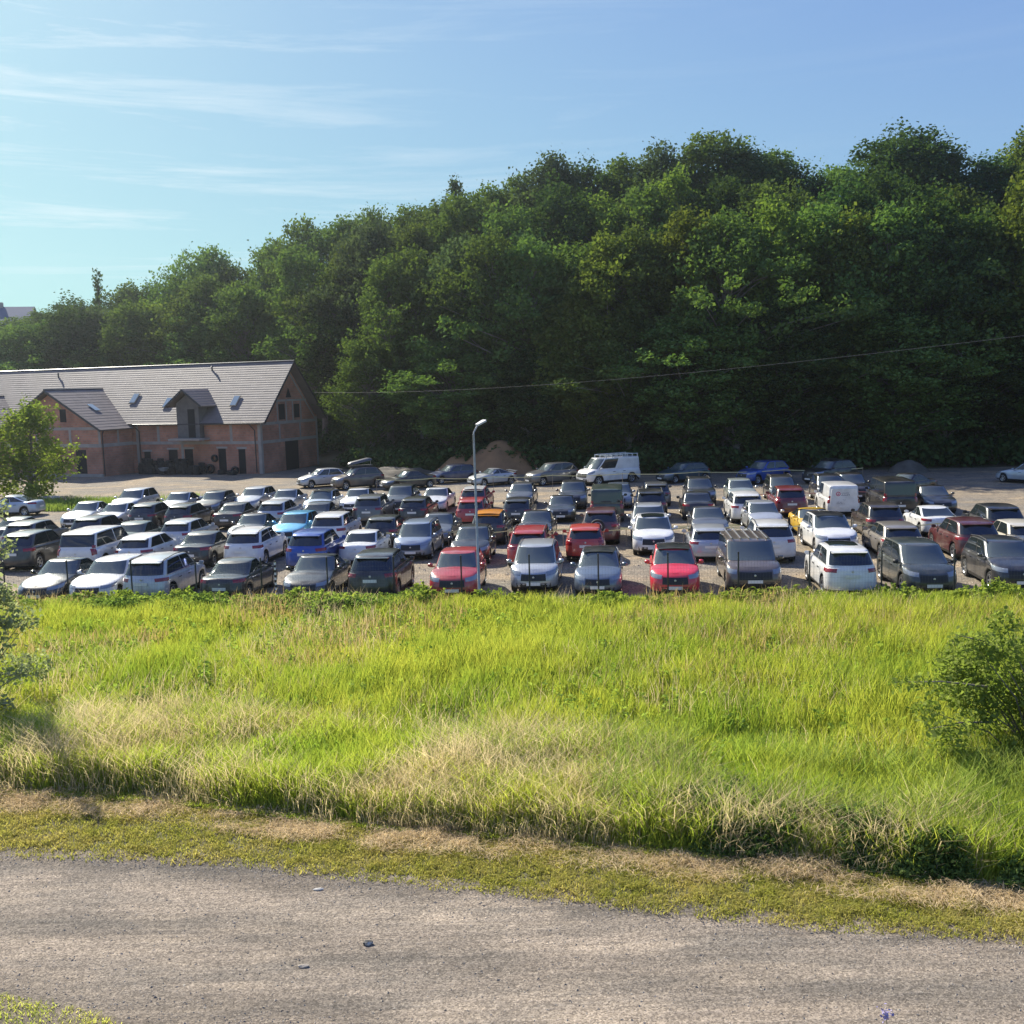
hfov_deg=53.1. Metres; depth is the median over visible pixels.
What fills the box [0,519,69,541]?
parked car
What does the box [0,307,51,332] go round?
deciduous tree
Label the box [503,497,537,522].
parked car
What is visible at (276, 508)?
parked car
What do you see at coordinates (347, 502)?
parked car
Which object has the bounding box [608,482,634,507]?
parked car
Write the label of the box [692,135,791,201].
deciduous tree
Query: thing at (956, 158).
deciduous tree
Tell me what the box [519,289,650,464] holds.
deciduous tree
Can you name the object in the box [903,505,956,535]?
parked car
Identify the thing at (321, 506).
parked car
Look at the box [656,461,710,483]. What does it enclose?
parked car
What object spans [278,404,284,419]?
window
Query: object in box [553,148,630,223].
deciduous tree
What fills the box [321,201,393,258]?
deciduous tree
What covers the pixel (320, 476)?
parked car
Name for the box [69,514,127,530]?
parked car
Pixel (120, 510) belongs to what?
parked car
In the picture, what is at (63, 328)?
deciduous tree
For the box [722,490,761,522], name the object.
parked car
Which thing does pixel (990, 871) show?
edge grass
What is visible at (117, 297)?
deciduous tree
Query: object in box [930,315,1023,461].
deciduous tree
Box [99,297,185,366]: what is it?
deciduous tree
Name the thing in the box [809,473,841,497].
parked car
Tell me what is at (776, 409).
deciduous tree
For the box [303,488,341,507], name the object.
parked car
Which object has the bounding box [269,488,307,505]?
parked car
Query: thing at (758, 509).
parked car
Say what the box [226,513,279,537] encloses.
parked car
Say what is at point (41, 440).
weeping tree
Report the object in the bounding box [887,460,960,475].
gravel heap
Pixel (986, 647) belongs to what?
dark shrub
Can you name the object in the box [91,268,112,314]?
deciduous tree
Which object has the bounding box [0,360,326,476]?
brick building
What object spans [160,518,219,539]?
parked car
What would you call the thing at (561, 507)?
parked car
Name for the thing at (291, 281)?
deciduous tree
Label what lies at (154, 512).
parked car
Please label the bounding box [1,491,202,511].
rough grass
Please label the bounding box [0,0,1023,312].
sky
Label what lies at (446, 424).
deciduous tree
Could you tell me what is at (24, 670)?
silver shrub
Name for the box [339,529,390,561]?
parked car
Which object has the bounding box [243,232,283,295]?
deciduous tree
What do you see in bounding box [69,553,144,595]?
parked car
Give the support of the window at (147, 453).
in the brick building
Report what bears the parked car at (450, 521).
on the parking lot
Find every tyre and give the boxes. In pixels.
[206,464,214,473]
[211,455,217,461]
[231,466,238,473]
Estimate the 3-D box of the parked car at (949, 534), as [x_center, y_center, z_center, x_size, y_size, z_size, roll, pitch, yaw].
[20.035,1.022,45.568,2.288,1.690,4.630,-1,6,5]
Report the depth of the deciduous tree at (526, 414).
95.82 m
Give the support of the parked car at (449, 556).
on the parking lot
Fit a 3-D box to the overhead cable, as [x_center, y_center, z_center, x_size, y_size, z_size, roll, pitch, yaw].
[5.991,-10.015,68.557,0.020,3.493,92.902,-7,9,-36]
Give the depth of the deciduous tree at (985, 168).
112.86 m
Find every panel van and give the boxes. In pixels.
[576,452,640,483]
[588,484,626,520]
[814,481,859,513]
[865,476,917,512]
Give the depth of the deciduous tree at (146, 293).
151.33 m
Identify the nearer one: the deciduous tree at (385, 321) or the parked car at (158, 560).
the parked car at (158, 560)
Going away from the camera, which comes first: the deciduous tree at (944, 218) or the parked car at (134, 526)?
the parked car at (134, 526)
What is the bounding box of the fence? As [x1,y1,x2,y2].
[0,549,1023,597]
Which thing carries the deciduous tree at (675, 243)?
on the ground at (326, 459)
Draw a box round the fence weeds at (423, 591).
[6,576,1023,622]
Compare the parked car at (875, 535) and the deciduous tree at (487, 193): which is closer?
the parked car at (875, 535)
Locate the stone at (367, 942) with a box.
[363,940,372,945]
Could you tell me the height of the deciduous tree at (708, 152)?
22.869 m
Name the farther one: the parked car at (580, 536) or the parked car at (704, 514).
the parked car at (704, 514)
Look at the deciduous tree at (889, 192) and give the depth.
100.16 m
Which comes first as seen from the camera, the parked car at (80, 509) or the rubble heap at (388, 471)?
the parked car at (80, 509)
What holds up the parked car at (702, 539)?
on the parking lot
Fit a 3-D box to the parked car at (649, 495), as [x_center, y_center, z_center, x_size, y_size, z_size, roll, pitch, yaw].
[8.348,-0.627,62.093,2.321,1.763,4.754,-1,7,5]
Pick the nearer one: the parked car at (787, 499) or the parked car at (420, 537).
the parked car at (420, 537)
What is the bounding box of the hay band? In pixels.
[0,781,1023,929]
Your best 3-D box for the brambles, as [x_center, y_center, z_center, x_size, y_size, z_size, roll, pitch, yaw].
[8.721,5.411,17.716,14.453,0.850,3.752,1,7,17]
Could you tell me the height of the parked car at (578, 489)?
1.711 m
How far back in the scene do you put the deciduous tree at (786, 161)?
116.72 m
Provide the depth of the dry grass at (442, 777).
20.49 m
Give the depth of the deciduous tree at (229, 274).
142.58 m
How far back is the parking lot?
69.42 m
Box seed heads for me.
[0,581,1023,773]
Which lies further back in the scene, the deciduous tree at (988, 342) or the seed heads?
the deciduous tree at (988, 342)
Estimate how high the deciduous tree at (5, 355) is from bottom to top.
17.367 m
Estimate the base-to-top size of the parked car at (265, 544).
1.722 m
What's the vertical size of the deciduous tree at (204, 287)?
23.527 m
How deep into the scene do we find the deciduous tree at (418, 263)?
104.58 m
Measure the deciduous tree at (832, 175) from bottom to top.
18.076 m
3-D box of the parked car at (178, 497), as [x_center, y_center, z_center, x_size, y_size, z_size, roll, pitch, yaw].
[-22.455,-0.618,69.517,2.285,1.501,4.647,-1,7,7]
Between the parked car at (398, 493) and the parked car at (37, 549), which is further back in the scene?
the parked car at (398, 493)
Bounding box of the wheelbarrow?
[154,467,168,474]
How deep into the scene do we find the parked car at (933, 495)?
60.36 m
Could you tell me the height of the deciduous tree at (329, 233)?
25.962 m
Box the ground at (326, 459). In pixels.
[0,415,1023,929]
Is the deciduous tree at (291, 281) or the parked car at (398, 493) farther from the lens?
the deciduous tree at (291, 281)
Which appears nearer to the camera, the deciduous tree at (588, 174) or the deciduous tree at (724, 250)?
the deciduous tree at (724, 250)
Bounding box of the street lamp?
[473,420,486,591]
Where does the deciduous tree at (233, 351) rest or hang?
on the ground at (326, 459)
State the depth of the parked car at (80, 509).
63.72 m
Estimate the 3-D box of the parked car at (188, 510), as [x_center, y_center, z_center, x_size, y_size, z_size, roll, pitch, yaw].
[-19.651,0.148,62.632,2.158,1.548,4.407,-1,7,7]
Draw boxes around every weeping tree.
[0,394,86,497]
[0,421,59,496]
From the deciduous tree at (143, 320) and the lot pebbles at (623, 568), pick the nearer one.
the lot pebbles at (623, 568)
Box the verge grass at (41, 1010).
[0,990,121,1023]
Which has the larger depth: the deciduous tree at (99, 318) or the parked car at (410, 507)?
the deciduous tree at (99, 318)
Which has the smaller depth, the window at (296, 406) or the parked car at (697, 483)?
the parked car at (697, 483)
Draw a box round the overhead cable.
[315,335,1023,392]
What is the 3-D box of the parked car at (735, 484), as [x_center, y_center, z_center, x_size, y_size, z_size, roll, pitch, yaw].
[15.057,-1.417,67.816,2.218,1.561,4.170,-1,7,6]
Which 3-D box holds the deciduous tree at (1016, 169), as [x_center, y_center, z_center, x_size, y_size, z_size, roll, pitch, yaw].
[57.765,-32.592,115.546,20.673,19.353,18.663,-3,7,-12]
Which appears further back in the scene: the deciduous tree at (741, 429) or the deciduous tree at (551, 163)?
the deciduous tree at (551, 163)
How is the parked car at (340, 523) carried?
on the parking lot
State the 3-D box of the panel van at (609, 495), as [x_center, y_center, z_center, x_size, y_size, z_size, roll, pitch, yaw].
[5.735,-0.642,61.723,2.413,2.022,5.086,-1,7,6]
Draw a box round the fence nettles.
[0,590,420,616]
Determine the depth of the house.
173.67 m
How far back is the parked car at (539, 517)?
53.28 m
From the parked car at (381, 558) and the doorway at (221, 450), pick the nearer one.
the parked car at (381, 558)
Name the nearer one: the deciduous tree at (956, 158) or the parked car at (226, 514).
the parked car at (226, 514)
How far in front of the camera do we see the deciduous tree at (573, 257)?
96.22 m
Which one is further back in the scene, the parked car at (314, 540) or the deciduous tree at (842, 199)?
the deciduous tree at (842, 199)
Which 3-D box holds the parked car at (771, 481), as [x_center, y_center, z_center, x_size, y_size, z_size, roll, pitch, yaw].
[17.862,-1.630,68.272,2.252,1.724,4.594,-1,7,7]
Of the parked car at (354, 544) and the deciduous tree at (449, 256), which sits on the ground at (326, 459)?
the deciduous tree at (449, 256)
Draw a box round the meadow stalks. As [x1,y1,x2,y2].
[0,581,1023,772]
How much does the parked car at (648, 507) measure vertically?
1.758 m
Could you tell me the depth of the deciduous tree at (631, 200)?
107.04 m
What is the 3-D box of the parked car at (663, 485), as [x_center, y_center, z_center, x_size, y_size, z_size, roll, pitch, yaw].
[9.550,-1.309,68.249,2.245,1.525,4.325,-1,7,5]
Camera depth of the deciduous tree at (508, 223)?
107.53 m
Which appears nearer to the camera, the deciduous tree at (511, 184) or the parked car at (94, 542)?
the parked car at (94, 542)
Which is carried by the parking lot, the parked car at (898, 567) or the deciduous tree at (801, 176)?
the parked car at (898, 567)
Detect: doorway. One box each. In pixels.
[167,448,178,464]
[183,447,193,464]
[216,447,226,471]
[236,447,246,473]
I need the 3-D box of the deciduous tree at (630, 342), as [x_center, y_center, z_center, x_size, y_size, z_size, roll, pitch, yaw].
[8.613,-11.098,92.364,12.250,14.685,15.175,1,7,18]
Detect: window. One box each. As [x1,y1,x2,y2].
[142,450,151,457]
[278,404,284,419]
[294,404,299,417]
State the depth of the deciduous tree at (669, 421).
88.87 m
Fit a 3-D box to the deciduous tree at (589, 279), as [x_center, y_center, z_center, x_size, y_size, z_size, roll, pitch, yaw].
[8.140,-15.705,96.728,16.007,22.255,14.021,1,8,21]
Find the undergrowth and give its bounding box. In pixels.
[317,396,1023,472]
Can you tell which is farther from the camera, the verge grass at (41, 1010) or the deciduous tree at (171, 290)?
the deciduous tree at (171, 290)
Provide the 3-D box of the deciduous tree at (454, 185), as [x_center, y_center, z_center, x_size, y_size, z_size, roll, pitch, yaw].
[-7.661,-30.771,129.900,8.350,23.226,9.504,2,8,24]
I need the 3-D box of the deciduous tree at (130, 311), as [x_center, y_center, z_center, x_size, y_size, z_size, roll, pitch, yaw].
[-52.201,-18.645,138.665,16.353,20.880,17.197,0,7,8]
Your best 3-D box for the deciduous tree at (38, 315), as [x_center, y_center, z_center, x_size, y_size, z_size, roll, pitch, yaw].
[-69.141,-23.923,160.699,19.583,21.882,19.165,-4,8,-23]
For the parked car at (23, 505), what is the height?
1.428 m
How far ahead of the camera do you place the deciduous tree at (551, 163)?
118.43 m
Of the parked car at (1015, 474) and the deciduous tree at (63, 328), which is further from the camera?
the deciduous tree at (63, 328)
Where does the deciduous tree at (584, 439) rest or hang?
on the ground at (326, 459)
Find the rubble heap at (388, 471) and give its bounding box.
[379,466,434,478]
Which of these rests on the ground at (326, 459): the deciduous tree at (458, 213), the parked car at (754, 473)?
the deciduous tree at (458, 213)
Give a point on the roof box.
(351, 463)
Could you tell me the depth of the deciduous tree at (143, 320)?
134.16 m
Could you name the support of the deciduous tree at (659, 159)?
on the ground at (326, 459)
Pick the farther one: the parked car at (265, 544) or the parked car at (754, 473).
the parked car at (754, 473)
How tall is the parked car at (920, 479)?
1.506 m
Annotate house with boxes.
[0,302,36,325]
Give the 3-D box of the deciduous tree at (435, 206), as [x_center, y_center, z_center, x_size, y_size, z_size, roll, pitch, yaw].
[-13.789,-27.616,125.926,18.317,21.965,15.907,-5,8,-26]
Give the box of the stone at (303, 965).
[298,964,309,967]
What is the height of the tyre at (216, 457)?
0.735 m
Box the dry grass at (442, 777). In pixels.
[0,677,1023,877]
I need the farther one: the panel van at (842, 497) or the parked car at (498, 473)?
the parked car at (498, 473)
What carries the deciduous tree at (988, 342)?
on the ground at (326, 459)
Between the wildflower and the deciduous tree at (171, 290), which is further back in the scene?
the deciduous tree at (171, 290)
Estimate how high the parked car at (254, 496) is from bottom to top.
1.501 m
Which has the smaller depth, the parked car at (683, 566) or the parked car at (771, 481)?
the parked car at (683, 566)
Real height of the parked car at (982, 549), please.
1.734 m
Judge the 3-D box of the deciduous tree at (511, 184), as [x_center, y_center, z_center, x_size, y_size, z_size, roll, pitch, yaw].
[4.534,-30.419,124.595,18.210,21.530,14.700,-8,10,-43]
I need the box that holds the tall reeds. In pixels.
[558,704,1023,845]
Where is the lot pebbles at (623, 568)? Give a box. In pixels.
[0,513,980,593]
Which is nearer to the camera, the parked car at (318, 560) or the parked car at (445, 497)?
the parked car at (318, 560)
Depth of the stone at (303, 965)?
14.64 m
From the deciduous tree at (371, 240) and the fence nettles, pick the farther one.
the deciduous tree at (371, 240)
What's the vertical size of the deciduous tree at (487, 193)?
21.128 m
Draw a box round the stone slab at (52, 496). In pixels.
[38,495,62,498]
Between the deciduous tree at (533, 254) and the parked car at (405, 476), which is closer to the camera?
the parked car at (405, 476)
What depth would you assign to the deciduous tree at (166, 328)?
132.17 m
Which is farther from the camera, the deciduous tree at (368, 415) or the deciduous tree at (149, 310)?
the deciduous tree at (149, 310)
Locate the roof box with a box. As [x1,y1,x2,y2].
[348,458,372,466]
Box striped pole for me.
[274,561,276,594]
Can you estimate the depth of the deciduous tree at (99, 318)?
137.44 m
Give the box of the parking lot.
[0,466,1023,598]
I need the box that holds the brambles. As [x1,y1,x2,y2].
[604,762,1023,892]
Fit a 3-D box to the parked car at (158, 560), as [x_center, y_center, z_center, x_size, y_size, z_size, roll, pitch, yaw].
[-13.750,2.417,40.794,2.238,1.744,4.480,-1,6,6]
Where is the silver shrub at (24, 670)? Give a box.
[0,497,61,713]
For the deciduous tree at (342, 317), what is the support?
on the ground at (326, 459)
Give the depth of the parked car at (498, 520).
52.10 m
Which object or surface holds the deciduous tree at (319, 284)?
on the ground at (326, 459)
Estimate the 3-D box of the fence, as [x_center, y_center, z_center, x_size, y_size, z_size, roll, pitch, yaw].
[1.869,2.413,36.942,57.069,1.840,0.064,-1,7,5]
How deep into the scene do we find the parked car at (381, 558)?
38.21 m
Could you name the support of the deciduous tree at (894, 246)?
on the ground at (326, 459)
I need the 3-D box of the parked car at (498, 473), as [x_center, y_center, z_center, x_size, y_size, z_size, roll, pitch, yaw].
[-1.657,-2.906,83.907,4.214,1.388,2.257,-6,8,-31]
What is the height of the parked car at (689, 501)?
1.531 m
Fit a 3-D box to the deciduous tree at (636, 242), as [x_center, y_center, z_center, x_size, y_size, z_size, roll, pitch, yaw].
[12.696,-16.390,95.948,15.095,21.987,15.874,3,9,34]
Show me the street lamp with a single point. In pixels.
(476, 509)
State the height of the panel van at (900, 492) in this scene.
2.064 m
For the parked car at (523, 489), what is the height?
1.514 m
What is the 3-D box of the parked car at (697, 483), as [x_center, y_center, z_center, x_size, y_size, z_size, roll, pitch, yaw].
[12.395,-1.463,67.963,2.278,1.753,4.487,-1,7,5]
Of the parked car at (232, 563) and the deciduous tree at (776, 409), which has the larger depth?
the deciduous tree at (776, 409)
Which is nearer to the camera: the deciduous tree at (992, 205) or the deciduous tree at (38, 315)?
the deciduous tree at (992, 205)
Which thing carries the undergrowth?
on the ground at (326, 459)
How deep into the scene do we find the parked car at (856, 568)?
36.70 m
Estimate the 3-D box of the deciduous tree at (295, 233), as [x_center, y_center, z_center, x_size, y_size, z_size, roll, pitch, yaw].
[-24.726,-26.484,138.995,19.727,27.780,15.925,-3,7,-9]
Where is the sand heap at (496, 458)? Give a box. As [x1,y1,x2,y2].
[435,440,538,473]
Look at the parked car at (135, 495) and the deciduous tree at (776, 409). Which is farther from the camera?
the deciduous tree at (776, 409)
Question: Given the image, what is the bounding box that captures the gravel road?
[0,846,1023,1023]
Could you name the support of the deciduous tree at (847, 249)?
on the ground at (326, 459)
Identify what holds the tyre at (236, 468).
on the parking lot
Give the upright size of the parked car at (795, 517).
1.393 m
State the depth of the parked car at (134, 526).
53.40 m
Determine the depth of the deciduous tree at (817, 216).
92.24 m
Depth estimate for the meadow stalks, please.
28.64 m
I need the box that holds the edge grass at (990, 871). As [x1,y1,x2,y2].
[0,692,1023,896]
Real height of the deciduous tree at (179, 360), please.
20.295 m
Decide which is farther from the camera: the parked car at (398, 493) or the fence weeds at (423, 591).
the parked car at (398, 493)
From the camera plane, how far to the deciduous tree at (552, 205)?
109.08 m
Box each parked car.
[0,494,45,515]
[0,516,34,537]
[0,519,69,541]
[0,529,60,569]
[17,557,93,599]
[57,525,128,560]
[60,501,106,527]
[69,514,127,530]
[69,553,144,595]
[97,502,134,521]
[111,487,160,503]
[114,532,182,553]
[120,520,163,534]
[122,550,206,595]
[128,501,168,526]
[160,491,202,505]
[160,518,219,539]
[163,502,214,524]
[173,530,227,566]
[196,489,236,512]
[200,557,277,596]
[212,501,258,527]
[224,525,287,564]
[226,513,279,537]
[233,485,275,506]
[257,499,303,517]
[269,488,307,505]
[272,510,317,541]
[282,553,350,593]
[286,528,345,569]
[296,468,343,487]
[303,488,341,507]
[303,501,344,513]
[311,511,361,536]
[330,466,384,489]
[339,488,377,510]
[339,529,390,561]
[348,548,414,595]
[352,494,394,521]
[365,514,404,544]
[379,470,436,488]
[383,483,419,511]
[392,517,443,558]
[398,496,438,520]
[419,487,455,511]
[425,512,461,544]
[428,546,486,595]
[429,463,477,483]
[448,523,495,562]
[456,497,492,522]
[459,485,494,507]
[467,468,516,485]
[472,509,513,543]
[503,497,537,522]
[505,482,537,502]
[506,537,563,590]
[507,523,557,566]
[515,510,556,534]
[524,462,578,485]
[544,495,578,520]
[556,479,589,508]
[562,523,608,559]
[570,545,626,593]
[580,506,623,543]
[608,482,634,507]
[627,502,670,540]
[628,513,677,554]
[630,488,667,513]
[638,481,671,505]
[644,542,703,595]
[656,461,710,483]
[676,491,714,519]
[682,476,717,504]
[682,523,730,557]
[686,506,730,530]
[716,528,783,590]
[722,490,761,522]
[723,478,757,498]
[736,459,790,484]
[740,500,783,527]
[740,518,795,560]
[763,474,799,497]
[765,485,807,514]
[788,507,825,537]
[800,510,857,550]
[802,458,857,482]
[804,540,876,593]
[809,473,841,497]
[835,472,870,498]
[851,501,904,533]
[861,521,921,552]
[876,537,956,591]
[896,473,937,486]
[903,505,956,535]
[916,485,956,512]
[928,516,998,558]
[961,503,1023,522]
[961,534,1023,587]
[993,519,1023,539]
[995,463,1023,481]
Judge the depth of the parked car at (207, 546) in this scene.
47.64 m
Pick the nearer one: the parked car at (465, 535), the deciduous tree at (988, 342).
the parked car at (465, 535)
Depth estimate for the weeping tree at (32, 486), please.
81.38 m
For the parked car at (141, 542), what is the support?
on the parking lot
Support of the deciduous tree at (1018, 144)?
on the ground at (326, 459)
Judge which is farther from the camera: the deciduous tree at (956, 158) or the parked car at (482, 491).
the deciduous tree at (956, 158)
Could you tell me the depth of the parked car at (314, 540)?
45.43 m
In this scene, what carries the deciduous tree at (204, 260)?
on the ground at (326, 459)
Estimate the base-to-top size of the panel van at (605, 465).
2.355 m
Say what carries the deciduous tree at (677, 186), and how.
on the ground at (326, 459)
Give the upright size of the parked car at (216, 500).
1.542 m
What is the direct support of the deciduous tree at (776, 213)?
on the ground at (326, 459)
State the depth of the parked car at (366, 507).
61.34 m
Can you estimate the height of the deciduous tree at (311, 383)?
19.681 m
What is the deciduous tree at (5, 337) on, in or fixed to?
on the ground at (326, 459)
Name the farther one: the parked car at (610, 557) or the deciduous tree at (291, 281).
the deciduous tree at (291, 281)
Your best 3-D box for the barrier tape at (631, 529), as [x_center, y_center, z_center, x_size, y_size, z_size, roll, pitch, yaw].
[8.885,1.227,50.326,30.410,1.004,0.050,-1,7,4]
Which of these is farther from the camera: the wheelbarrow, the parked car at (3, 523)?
the wheelbarrow
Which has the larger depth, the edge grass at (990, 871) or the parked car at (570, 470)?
the parked car at (570, 470)
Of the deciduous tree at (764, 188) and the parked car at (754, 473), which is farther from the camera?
the deciduous tree at (764, 188)
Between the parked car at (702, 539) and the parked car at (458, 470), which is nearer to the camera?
the parked car at (702, 539)
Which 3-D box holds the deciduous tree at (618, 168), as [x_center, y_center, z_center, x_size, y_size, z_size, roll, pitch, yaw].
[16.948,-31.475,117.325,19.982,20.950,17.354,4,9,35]
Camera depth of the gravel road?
14.76 m
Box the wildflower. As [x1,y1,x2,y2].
[876,1003,893,1023]
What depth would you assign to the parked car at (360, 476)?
83.42 m
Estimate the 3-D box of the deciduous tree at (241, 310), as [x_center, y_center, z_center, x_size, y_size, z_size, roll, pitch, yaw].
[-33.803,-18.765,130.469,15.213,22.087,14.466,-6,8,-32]
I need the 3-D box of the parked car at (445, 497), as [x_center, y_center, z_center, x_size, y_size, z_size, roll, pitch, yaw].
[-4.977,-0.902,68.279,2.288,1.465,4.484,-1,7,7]
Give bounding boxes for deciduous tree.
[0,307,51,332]
[0,314,38,345]
[0,319,107,370]
[0,320,66,370]
[0,332,22,370]
[20,297,119,369]
[26,288,101,325]
[27,300,125,366]
[73,294,173,367]
[81,278,147,316]
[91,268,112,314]
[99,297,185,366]
[103,288,211,364]
[103,305,190,365]
[120,274,169,307]
[134,241,241,320]
[143,293,246,365]
[160,273,185,309]
[172,269,259,362]
[190,275,280,363]
[199,301,270,362]
[210,260,264,292]
[216,214,357,307]
[232,300,320,403]
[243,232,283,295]
[249,279,362,442]
[254,213,332,299]
[256,239,326,387]
[264,233,381,434]
[283,257,385,436]
[290,214,400,344]
[312,334,412,448]
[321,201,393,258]
[323,199,456,282]
[337,248,438,445]
[371,340,510,452]
[376,242,489,439]
[377,203,428,254]
[379,217,448,371]
[402,232,580,405]
[410,224,540,434]
[412,189,497,342]
[416,226,538,434]
[439,173,466,205]
[448,197,559,345]
[449,179,512,239]
[471,339,570,450]
[485,168,540,225]
[503,146,589,248]
[509,166,599,284]
[511,236,658,369]
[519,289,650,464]
[527,223,677,448]
[529,307,673,449]
[534,331,646,463]
[552,186,631,268]
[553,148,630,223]
[581,219,715,446]
[591,150,705,230]
[594,179,687,275]
[597,311,779,461]
[617,136,702,224]
[618,161,701,283]
[643,203,770,416]
[652,165,756,294]
[654,325,796,465]
[667,202,890,460]
[668,125,799,205]
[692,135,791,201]
[693,187,840,454]
[699,278,864,457]
[711,171,846,293]
[714,145,820,203]
[745,197,886,443]
[778,156,833,208]
[788,160,872,209]
[790,202,906,459]
[797,315,1005,458]
[800,168,889,249]
[815,200,977,412]
[833,307,1023,465]
[839,116,977,199]
[848,148,952,233]
[849,304,1005,460]
[853,173,1023,434]
[866,137,1002,204]
[887,201,1023,458]
[924,182,989,273]
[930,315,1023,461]
[946,149,1023,208]
[949,162,1023,455]
[964,196,1008,249]
[966,142,1023,206]
[973,184,1023,306]
[995,125,1023,203]
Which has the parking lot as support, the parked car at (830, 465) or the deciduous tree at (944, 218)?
the parked car at (830, 465)
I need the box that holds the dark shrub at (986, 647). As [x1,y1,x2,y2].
[890,605,1023,776]

